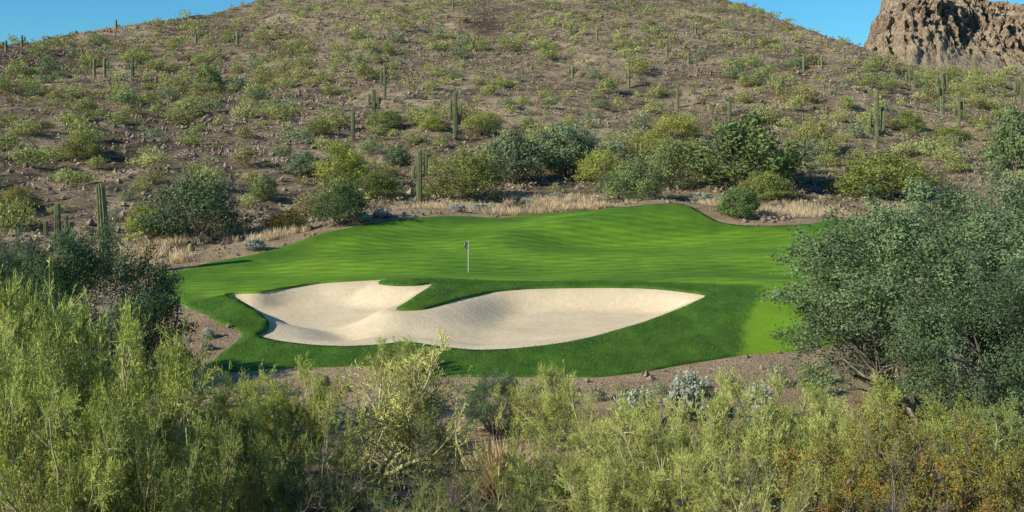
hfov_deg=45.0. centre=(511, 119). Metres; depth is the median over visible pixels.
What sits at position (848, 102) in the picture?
desert shrub
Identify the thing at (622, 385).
desert shrub
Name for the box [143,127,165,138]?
desert shrub
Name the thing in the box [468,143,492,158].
desert shrub
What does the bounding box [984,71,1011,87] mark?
desert shrub
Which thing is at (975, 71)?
desert shrub
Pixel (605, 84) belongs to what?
desert shrub
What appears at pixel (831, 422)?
palo verde
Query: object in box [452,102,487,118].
desert shrub
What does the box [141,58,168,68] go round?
desert shrub
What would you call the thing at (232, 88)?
desert shrub
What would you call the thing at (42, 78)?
desert shrub
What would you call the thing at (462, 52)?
desert shrub
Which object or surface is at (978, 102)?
desert shrub
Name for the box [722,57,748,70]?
desert shrub
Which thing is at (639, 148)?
saguaro cactus
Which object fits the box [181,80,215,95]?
desert shrub
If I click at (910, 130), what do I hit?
desert shrub
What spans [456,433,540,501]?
dry grass tuft
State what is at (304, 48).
desert shrub
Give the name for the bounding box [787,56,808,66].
desert shrub
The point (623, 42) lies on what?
desert shrub
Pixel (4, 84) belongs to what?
desert shrub
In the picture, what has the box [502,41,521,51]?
desert shrub
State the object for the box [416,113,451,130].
desert shrub
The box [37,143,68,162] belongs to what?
desert shrub
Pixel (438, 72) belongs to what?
desert shrub
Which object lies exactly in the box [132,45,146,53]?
desert shrub
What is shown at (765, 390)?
brittlebush
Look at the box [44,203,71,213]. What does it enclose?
desert shrub
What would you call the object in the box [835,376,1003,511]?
creosote bush
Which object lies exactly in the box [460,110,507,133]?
desert shrub
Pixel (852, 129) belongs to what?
desert shrub
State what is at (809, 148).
desert shrub
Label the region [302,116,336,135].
desert shrub
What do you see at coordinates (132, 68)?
saguaro cactus
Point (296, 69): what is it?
desert shrub
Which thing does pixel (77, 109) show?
desert shrub
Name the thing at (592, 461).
palo verde
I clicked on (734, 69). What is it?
desert shrub
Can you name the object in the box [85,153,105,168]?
desert shrub
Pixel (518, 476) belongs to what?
palo verde
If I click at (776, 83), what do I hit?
desert shrub
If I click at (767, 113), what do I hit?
desert shrub
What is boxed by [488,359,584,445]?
palo verde
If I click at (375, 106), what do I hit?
saguaro cactus
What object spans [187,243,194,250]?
saguaro cactus
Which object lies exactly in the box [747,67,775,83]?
desert shrub
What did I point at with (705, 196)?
brittlebush
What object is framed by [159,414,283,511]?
palo verde
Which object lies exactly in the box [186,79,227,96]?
desert shrub
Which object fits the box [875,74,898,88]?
desert shrub
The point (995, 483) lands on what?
creosote bush
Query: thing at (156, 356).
palo verde
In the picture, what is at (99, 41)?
desert shrub
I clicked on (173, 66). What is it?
desert shrub
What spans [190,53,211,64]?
desert shrub
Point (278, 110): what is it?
desert shrub
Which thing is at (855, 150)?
desert shrub
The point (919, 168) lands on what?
desert shrub
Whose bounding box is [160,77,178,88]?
desert shrub
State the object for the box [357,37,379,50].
desert shrub
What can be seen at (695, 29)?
saguaro cactus
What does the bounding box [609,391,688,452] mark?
palo verde
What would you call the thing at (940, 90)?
saguaro cactus
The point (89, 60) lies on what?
desert shrub
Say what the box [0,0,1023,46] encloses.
sky
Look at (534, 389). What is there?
desert shrub
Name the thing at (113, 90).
desert shrub
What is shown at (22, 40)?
saguaro cactus
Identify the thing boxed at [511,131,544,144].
desert shrub
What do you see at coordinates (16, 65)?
desert shrub
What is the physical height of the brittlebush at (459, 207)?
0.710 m
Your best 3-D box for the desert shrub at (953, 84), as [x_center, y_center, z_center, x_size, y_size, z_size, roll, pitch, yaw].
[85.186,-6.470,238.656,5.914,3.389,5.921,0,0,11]
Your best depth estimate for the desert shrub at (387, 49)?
239.82 m
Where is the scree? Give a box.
[0,8,1023,260]
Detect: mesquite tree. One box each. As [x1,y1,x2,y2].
[754,172,1023,434]
[872,245,1023,448]
[899,153,1023,397]
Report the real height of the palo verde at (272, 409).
4.456 m
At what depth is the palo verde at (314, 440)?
33.80 m
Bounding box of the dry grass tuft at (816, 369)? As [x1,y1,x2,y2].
[802,363,829,380]
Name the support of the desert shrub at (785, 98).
on the desert hillside
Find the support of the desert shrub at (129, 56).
on the desert hillside
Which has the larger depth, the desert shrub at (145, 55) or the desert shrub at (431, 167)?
the desert shrub at (145, 55)
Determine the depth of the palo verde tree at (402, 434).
27.16 m
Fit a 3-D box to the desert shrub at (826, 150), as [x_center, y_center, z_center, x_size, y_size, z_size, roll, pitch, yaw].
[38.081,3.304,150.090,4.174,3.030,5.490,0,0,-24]
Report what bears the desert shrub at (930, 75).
on the desert hillside
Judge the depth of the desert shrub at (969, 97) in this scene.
219.80 m
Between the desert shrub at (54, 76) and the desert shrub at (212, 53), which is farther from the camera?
the desert shrub at (212, 53)
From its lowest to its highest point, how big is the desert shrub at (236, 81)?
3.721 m
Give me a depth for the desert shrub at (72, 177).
118.94 m
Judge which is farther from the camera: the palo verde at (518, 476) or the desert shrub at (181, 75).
the desert shrub at (181, 75)
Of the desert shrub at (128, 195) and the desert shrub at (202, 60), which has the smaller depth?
the desert shrub at (128, 195)
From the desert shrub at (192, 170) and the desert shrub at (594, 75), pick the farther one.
the desert shrub at (594, 75)
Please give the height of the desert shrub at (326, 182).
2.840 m
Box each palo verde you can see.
[0,257,97,511]
[0,279,50,498]
[0,308,71,511]
[0,371,143,511]
[19,285,137,507]
[25,294,242,511]
[74,392,207,511]
[105,331,198,480]
[137,351,251,511]
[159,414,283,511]
[198,397,301,511]
[206,431,319,511]
[215,369,295,448]
[225,350,338,485]
[279,368,349,445]
[285,471,389,511]
[304,386,372,492]
[307,136,386,185]
[357,334,437,384]
[362,472,456,511]
[373,372,443,451]
[381,394,441,476]
[407,429,494,511]
[415,477,516,511]
[424,148,513,201]
[480,466,563,511]
[486,412,564,510]
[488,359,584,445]
[495,414,622,511]
[537,451,667,511]
[549,382,631,457]
[563,386,670,491]
[566,140,629,184]
[587,156,674,202]
[598,393,748,511]
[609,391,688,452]
[627,441,764,511]
[664,364,809,511]
[694,440,832,511]
[732,163,800,200]
[741,366,848,500]
[786,392,922,511]
[797,368,977,491]
[821,145,958,201]
[929,393,1023,500]
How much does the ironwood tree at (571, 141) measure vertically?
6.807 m
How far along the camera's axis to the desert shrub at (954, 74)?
253.22 m
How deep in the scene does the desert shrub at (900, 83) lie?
226.83 m
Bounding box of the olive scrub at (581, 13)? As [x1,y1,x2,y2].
[0,0,1023,195]
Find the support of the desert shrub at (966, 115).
on the desert hillside
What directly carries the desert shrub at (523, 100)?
on the desert hillside
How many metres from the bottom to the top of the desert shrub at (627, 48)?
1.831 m
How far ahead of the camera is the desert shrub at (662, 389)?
49.88 m
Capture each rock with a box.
[318,374,329,384]
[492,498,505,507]
[781,216,788,220]
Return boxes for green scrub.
[0,0,1023,237]
[0,0,1023,243]
[36,0,1023,227]
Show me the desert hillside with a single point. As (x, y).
(748, 368)
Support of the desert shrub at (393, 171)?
on the desert hillside
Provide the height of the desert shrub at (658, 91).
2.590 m
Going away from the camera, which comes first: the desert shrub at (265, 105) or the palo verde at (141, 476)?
the palo verde at (141, 476)
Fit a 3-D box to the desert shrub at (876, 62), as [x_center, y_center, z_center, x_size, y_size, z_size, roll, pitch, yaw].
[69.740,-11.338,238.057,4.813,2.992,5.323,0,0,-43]
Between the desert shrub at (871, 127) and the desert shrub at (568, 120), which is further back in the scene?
the desert shrub at (871, 127)
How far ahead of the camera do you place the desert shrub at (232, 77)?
213.54 m
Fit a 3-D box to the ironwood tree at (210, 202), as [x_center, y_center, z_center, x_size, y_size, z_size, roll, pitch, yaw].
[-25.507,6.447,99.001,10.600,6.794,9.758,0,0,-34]
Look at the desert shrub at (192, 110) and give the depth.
174.53 m
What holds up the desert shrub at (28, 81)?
on the desert hillside
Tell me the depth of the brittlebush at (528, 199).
123.09 m
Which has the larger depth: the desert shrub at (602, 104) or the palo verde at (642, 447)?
the desert shrub at (602, 104)
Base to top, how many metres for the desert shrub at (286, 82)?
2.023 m
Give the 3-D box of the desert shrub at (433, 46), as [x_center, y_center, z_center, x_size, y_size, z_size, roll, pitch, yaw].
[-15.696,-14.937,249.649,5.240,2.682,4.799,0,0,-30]
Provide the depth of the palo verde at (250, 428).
30.16 m
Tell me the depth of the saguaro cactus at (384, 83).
189.00 m
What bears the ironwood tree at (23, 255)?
on the desert hillside
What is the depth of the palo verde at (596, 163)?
135.77 m
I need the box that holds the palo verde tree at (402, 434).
[316,325,486,511]
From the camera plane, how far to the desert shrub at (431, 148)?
143.97 m
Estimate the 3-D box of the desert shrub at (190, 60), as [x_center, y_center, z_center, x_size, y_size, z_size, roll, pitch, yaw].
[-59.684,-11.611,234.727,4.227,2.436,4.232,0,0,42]
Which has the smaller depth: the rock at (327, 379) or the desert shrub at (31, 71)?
the rock at (327, 379)
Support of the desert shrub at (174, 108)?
on the desert hillside
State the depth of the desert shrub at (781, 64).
232.82 m
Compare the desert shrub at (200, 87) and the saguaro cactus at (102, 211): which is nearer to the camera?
the saguaro cactus at (102, 211)
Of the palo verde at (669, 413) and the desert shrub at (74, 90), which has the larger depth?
the desert shrub at (74, 90)
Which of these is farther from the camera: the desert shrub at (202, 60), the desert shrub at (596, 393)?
the desert shrub at (202, 60)
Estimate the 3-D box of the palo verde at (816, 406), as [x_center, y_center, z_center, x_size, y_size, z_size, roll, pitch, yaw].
[7.471,8.615,32.755,3.299,3.754,3.579,0,0,-6]
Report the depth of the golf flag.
82.79 m
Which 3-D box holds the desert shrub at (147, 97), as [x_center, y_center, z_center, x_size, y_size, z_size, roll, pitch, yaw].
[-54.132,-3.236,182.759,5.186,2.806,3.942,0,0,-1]
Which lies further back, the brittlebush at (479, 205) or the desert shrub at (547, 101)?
the desert shrub at (547, 101)
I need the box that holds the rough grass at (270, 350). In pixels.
[189,277,765,375]
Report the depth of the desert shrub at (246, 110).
172.24 m
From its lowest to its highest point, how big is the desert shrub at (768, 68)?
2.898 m
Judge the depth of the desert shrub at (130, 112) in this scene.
170.11 m
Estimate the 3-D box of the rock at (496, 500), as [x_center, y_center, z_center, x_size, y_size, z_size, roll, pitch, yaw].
[-0.329,9.995,32.094,0.392,0.287,0.349,10,-3,2]
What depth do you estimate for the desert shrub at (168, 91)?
193.14 m
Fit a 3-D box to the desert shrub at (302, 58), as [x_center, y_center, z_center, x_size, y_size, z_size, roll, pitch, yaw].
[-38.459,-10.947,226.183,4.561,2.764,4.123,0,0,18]
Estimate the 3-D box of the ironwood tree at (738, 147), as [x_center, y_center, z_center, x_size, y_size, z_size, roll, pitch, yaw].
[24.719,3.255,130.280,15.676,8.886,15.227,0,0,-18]
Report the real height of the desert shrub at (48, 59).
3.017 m
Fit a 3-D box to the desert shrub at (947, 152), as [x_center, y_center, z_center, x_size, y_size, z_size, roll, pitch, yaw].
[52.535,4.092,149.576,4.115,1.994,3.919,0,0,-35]
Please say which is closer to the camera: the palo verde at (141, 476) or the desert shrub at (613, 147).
the palo verde at (141, 476)
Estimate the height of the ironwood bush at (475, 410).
2.463 m
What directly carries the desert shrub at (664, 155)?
on the desert hillside
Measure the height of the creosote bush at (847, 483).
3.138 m
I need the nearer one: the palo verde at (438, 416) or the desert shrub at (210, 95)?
the palo verde at (438, 416)
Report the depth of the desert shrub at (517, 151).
135.09 m
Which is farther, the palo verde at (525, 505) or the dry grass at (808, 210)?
the dry grass at (808, 210)
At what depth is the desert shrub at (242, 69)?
223.76 m
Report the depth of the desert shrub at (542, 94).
196.28 m
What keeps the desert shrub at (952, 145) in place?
on the desert hillside
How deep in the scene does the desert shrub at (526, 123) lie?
169.95 m
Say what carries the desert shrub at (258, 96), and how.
on the desert hillside
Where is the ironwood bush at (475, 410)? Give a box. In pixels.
[446,367,534,438]
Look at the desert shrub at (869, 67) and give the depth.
232.19 m
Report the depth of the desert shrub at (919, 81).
233.15 m
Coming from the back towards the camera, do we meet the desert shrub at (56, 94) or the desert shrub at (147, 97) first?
the desert shrub at (147, 97)
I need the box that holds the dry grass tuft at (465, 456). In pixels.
[447,447,476,475]
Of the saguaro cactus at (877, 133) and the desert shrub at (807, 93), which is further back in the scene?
the desert shrub at (807, 93)
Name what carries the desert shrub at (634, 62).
on the desert hillside
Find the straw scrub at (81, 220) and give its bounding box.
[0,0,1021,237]
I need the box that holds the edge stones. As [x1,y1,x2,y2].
[84,198,969,405]
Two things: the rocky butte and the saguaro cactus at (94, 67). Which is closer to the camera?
the saguaro cactus at (94, 67)
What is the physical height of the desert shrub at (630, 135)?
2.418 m
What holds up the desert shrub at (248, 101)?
on the desert hillside
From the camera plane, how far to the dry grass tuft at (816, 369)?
52.54 m
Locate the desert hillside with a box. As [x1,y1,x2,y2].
[0,0,1023,511]
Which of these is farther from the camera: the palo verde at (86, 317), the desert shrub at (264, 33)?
the desert shrub at (264, 33)
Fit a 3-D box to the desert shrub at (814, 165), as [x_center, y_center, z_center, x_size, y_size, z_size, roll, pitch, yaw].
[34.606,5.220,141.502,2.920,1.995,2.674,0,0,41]
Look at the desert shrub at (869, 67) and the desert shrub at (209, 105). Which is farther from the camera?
the desert shrub at (869, 67)
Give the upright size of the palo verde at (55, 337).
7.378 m
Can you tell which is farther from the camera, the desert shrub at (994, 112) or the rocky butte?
the rocky butte
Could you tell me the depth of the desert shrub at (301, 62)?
220.87 m
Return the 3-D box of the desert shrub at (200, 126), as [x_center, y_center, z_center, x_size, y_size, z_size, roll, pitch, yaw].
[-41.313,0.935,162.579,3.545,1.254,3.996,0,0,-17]
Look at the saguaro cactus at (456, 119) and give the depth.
159.94 m
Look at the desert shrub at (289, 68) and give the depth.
220.88 m
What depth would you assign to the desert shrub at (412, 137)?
156.61 m
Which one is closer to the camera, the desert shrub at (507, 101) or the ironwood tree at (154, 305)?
the ironwood tree at (154, 305)
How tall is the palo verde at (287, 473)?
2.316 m
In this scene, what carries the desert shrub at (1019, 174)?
on the desert hillside
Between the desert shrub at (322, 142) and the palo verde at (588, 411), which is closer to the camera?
the palo verde at (588, 411)
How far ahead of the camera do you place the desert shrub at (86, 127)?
145.40 m
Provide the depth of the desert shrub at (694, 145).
155.04 m
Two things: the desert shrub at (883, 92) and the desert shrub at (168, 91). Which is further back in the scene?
the desert shrub at (883, 92)
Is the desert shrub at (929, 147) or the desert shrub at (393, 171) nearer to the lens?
the desert shrub at (393, 171)
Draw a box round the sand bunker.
[229,280,703,349]
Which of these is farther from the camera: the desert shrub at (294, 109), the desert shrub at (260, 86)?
the desert shrub at (260, 86)
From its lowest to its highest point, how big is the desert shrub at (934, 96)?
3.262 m
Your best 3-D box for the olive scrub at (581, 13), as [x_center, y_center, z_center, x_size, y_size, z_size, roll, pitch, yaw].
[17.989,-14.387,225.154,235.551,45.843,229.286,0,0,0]
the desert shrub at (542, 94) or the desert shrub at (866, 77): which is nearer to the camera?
the desert shrub at (542, 94)
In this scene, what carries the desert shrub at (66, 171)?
on the desert hillside
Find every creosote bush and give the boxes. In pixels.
[751,411,908,511]
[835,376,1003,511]
[923,393,1023,511]
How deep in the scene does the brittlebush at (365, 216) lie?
101.57 m
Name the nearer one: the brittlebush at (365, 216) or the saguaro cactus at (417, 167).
the brittlebush at (365, 216)
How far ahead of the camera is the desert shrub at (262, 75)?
215.25 m
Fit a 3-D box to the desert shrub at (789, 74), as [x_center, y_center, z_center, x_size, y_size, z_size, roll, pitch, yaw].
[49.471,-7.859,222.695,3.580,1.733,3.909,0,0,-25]
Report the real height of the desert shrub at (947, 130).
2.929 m
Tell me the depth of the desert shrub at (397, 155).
145.64 m
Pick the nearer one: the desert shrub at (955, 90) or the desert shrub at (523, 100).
the desert shrub at (523, 100)
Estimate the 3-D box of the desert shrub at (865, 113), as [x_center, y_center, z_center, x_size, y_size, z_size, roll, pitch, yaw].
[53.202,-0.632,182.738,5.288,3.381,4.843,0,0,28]
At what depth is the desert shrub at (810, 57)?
242.09 m
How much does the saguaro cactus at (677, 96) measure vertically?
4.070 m
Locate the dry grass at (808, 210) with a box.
[116,191,913,274]
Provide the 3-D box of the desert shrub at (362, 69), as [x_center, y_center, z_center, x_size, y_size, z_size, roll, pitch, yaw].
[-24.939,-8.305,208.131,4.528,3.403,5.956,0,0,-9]
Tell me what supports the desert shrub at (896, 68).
on the desert hillside
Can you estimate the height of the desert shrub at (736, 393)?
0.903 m
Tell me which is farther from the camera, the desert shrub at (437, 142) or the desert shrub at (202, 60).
the desert shrub at (202, 60)
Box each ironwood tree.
[0,217,202,440]
[0,225,65,363]
[123,158,264,244]
[307,177,375,225]
[531,118,604,176]
[675,109,834,188]
[977,101,1023,170]
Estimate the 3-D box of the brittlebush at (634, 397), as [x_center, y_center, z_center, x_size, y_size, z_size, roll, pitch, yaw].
[4.378,10.182,44.044,1.811,1.428,2.020,0,0,-24]
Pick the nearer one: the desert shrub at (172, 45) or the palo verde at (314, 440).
the palo verde at (314, 440)
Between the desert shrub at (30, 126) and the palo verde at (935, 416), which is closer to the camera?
the palo verde at (935, 416)
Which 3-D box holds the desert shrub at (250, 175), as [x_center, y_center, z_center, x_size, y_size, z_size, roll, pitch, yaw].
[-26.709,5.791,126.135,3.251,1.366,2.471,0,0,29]
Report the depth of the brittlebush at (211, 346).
58.88 m
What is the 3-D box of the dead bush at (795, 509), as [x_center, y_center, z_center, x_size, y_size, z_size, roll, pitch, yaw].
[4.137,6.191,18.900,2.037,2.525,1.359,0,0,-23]
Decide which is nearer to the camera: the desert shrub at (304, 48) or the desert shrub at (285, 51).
the desert shrub at (285, 51)
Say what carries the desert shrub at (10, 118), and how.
on the desert hillside
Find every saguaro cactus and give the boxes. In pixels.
[1,40,7,52]
[21,35,25,47]
[43,203,73,252]
[90,58,95,76]
[96,183,108,273]
[103,58,108,77]
[127,58,136,80]
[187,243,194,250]
[233,31,241,45]
[351,111,354,140]
[367,89,381,114]
[380,62,389,99]
[411,149,427,203]
[448,92,461,138]
[568,66,576,77]
[625,69,632,87]
[635,143,642,158]
[666,44,671,58]
[676,84,681,107]
[685,52,691,65]
[692,24,696,34]
[724,95,733,121]
[802,54,806,70]
[818,57,825,68]
[867,91,885,152]
[905,67,913,90]
[935,72,947,114]
[953,91,964,127]
[1014,75,1022,102]
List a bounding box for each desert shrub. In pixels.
[0,57,28,77]
[0,75,16,91]
[0,112,25,126]
[0,128,25,148]
[0,185,47,212]
[0,195,43,231]
[2,116,43,135]
[3,139,53,167]
[10,74,43,86]
[17,83,39,91]
[17,85,46,95]
[21,65,40,78]
[25,42,49,54]
[27,118,56,130]
[33,52,63,66]
[33,73,51,81]
[37,61,62,73]
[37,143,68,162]
[38,83,60,93]
[44,71,68,78]
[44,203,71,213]
[45,89,66,100]
[49,166,96,185]
[50,165,87,179]
[52,130,107,160]
[54,82,89,97]
[56,110,87,129]
[63,126,105,147]
[66,105,89,120]
[66,114,115,140]
[74,96,95,109]
[75,100,100,110]
[77,56,101,66]
[80,50,99,61]
[82,32,103,42]
[84,108,113,118]
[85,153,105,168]
[90,33,112,45]
[102,78,133,96]
[105,82,137,103]
[105,87,141,105]
[105,109,131,124]
[108,210,122,220]
[116,49,142,61]
[116,187,141,200]
[119,202,170,235]
[120,104,148,114]
[125,144,175,168]
[129,175,155,190]
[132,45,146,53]
[132,48,154,61]
[132,88,160,105]
[139,81,159,88]
[139,168,164,182]
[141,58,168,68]
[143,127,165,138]
[144,99,165,108]
[155,84,177,97]
[159,37,178,49]
[159,60,182,71]
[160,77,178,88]
[161,107,180,119]
[163,108,198,124]
[166,77,192,93]
[169,95,205,116]
[173,70,191,82]
[178,162,204,180]
[179,96,199,106]
[179,126,211,144]
[180,51,196,58]
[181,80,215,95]
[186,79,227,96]
[188,52,207,62]
[189,122,209,130]
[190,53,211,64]
[191,61,225,93]
[196,164,242,188]
[198,96,228,112]
[200,47,223,58]
[201,91,219,101]
[219,31,235,41]
[222,73,245,80]
[223,64,244,72]
[223,82,241,92]
[224,71,253,91]
[226,141,263,166]
[228,100,265,118]
[232,123,263,138]
[233,378,261,390]
[234,192,262,206]
[237,170,261,181]
[239,97,259,106]
[240,86,268,101]
[241,80,271,97]
[242,58,265,69]
[242,180,258,192]
[245,172,282,200]
[251,27,270,37]
[251,63,278,76]
[251,73,269,80]
[253,56,271,63]
[253,75,271,84]
[258,208,320,234]
[259,98,293,111]
[259,100,271,110]
[262,81,278,88]
[264,102,291,119]
[267,143,295,156]
[271,42,294,56]
[271,67,285,74]
[272,378,290,395]
[274,73,299,84]
[275,77,296,87]
[275,124,319,143]
[277,64,294,71]
[279,150,328,175]
[284,37,304,49]
[284,58,315,68]
[285,189,320,215]
[286,105,308,113]
[288,64,311,77]
[291,53,311,64]
[292,67,314,79]
[300,44,316,51]
[301,76,321,84]
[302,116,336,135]
[308,137,336,148]
[312,71,334,81]
[312,175,345,201]
[314,106,348,126]
[317,83,344,94]
[319,188,375,209]
[327,46,352,61]
[329,375,352,391]
[345,28,364,39]
[345,59,369,69]
[348,165,405,199]
[350,53,372,63]
[351,60,377,77]
[356,134,384,154]
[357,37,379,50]
[360,123,391,134]
[362,108,407,128]
[363,51,382,62]
[365,137,383,145]
[367,66,389,77]
[377,162,403,176]
[379,41,397,53]
[381,144,412,166]
[382,60,404,68]
[386,32,406,42]
[400,110,422,124]
[400,130,425,143]
[406,143,443,165]
[409,103,443,122]
[409,180,439,197]
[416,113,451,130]
[419,79,441,88]
[422,40,445,51]
[422,156,450,176]
[427,66,446,76]
[429,135,451,146]
[430,27,447,38]
[433,106,464,117]
[441,156,455,171]
[442,67,467,78]
[446,46,470,57]
[450,145,472,154]
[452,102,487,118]
[456,35,475,48]
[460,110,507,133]
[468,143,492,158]
[469,75,486,83]
[473,126,551,183]
[475,40,491,49]
[477,79,502,95]
[486,129,518,144]
[487,75,513,87]
[496,37,514,46]
[497,95,515,107]
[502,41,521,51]
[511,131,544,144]
[514,96,532,104]
[516,112,537,128]
[521,382,546,394]
[527,122,556,136]
[534,36,554,47]
[534,45,559,58]
[534,87,554,97]
[539,98,558,106]
[558,114,577,124]
[584,383,608,402]
[585,67,606,78]
[587,89,604,96]
[589,97,614,108]
[595,74,622,93]
[595,136,636,157]
[599,130,624,147]
[607,379,629,390]
[612,37,632,46]
[613,128,647,145]
[618,54,652,73]
[619,45,637,51]
[624,112,653,129]
[625,129,681,158]
[635,97,666,112]
[638,136,707,188]
[640,85,664,97]
[646,378,671,395]
[647,83,673,94]
[649,110,706,138]
[683,141,700,152]
[685,135,706,147]
[713,185,769,218]
[716,370,744,389]
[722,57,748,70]
[722,62,744,78]
[729,383,743,402]
[730,89,755,102]
[735,71,760,85]
[739,53,762,65]
[746,103,785,125]
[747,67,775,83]
[753,36,775,44]
[758,63,775,76]
[763,358,795,387]
[764,72,787,88]
[772,59,797,69]
[772,117,799,129]
[774,85,800,102]
[780,72,797,78]
[780,92,814,111]
[780,135,827,160]
[781,112,846,151]
[782,83,818,92]
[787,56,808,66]
[787,84,822,103]
[791,365,826,394]
[799,52,820,64]
[803,156,826,173]
[811,135,840,155]
[813,152,843,166]
[828,107,850,122]
[829,130,849,141]
[834,94,859,109]
[841,117,866,137]
[844,147,868,157]
[854,71,886,85]
[856,63,879,71]
[856,106,888,125]
[859,120,889,131]
[862,54,884,67]
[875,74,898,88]
[879,89,895,97]
[884,57,912,74]
[887,108,932,131]
[888,139,923,154]
[889,78,904,87]
[900,126,919,136]
[900,161,932,179]
[911,75,926,86]
[914,134,959,155]
[917,85,951,101]
[918,78,935,87]
[922,68,940,81]
[925,125,976,140]
[927,99,950,110]
[928,145,965,160]
[933,152,978,171]
[934,68,955,80]
[934,133,964,146]
[944,68,963,77]
[944,77,968,90]
[944,141,959,152]
[946,83,973,94]
[952,107,972,118]
[957,80,981,95]
[961,65,985,76]
[961,74,986,91]
[961,92,990,103]
[964,115,991,126]
[967,95,990,107]
[974,128,993,139]
[982,96,1012,109]
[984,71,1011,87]
[987,107,1010,116]
[1003,169,1023,182]
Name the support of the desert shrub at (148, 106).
on the desert hillside
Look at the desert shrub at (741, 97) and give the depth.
199.19 m
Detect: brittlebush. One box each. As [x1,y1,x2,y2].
[199,341,214,349]
[201,327,214,338]
[242,237,266,250]
[348,211,372,221]
[370,210,391,216]
[447,203,467,210]
[468,203,491,210]
[518,197,537,203]
[548,191,564,197]
[611,385,660,423]
[661,367,720,420]
[689,192,713,200]
[734,380,779,428]
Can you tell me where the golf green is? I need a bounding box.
[164,203,914,377]
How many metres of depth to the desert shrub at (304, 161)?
131.84 m
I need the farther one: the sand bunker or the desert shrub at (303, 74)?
the desert shrub at (303, 74)
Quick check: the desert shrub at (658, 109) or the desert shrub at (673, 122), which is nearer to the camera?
the desert shrub at (673, 122)
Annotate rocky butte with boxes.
[863,0,1023,73]
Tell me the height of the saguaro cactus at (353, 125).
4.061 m
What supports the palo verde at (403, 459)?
on the desert hillside
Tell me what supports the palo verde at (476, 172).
on the desert hillside
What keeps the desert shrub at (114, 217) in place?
on the desert hillside
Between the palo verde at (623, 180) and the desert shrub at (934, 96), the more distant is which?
the desert shrub at (934, 96)
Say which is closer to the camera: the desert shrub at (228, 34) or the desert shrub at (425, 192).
the desert shrub at (425, 192)
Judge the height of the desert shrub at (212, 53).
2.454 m
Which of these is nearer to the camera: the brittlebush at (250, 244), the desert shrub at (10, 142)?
the brittlebush at (250, 244)
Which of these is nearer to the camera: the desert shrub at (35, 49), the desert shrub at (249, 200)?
the desert shrub at (249, 200)
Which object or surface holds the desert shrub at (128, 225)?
on the desert hillside
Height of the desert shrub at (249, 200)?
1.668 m
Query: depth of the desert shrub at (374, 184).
123.30 m
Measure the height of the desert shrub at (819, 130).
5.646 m
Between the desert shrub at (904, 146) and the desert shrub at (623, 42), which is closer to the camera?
the desert shrub at (904, 146)
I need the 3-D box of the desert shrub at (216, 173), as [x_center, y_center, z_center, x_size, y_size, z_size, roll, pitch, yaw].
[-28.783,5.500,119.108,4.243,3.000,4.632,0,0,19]
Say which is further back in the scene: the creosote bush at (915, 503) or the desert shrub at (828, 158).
the desert shrub at (828, 158)
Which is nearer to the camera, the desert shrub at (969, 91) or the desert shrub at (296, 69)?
the desert shrub at (296, 69)
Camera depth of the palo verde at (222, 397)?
29.28 m
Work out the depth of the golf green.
82.54 m
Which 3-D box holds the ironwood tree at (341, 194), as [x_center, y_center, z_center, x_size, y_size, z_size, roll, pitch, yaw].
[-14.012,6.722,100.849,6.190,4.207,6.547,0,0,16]
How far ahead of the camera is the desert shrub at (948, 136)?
169.78 m
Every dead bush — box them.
[280,426,368,511]
[379,419,490,511]
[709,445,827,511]
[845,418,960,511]
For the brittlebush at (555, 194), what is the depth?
126.50 m
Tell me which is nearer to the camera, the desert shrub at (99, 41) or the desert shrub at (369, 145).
the desert shrub at (369, 145)
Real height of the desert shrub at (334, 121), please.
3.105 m
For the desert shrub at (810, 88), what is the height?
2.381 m
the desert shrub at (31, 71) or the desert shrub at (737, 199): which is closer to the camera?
the desert shrub at (737, 199)
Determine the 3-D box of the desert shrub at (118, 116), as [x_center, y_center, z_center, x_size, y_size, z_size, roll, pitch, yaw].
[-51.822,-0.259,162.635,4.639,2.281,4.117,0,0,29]
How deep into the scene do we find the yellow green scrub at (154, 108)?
253.66 m
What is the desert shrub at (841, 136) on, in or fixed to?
on the desert hillside
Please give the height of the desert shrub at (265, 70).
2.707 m
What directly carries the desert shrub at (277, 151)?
on the desert hillside
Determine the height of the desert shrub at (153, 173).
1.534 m
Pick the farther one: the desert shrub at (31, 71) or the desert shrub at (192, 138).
the desert shrub at (31, 71)
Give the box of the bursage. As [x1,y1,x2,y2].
[0,0,1023,247]
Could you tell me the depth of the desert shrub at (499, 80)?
208.88 m
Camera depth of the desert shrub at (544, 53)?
235.59 m
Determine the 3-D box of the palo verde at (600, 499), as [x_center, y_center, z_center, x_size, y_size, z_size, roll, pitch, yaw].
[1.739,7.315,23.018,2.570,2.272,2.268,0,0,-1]
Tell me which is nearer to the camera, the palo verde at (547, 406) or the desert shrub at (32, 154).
the palo verde at (547, 406)
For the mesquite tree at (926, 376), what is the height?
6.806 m
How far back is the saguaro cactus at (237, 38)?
256.50 m
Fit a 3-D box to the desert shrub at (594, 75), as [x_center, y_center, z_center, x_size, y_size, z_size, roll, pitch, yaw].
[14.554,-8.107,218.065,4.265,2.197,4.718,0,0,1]
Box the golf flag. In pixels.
[464,240,468,272]
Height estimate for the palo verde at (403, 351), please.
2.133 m
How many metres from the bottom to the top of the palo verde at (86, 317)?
6.461 m
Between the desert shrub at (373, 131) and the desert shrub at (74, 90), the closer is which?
the desert shrub at (373, 131)
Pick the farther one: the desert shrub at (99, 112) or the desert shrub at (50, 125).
the desert shrub at (99, 112)
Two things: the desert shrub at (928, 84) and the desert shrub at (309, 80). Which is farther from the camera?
the desert shrub at (928, 84)
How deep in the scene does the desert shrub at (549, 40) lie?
256.00 m
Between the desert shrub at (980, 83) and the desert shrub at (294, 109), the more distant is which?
the desert shrub at (980, 83)
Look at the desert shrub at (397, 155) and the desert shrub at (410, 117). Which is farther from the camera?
the desert shrub at (410, 117)
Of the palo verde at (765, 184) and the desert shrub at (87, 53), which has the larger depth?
the desert shrub at (87, 53)

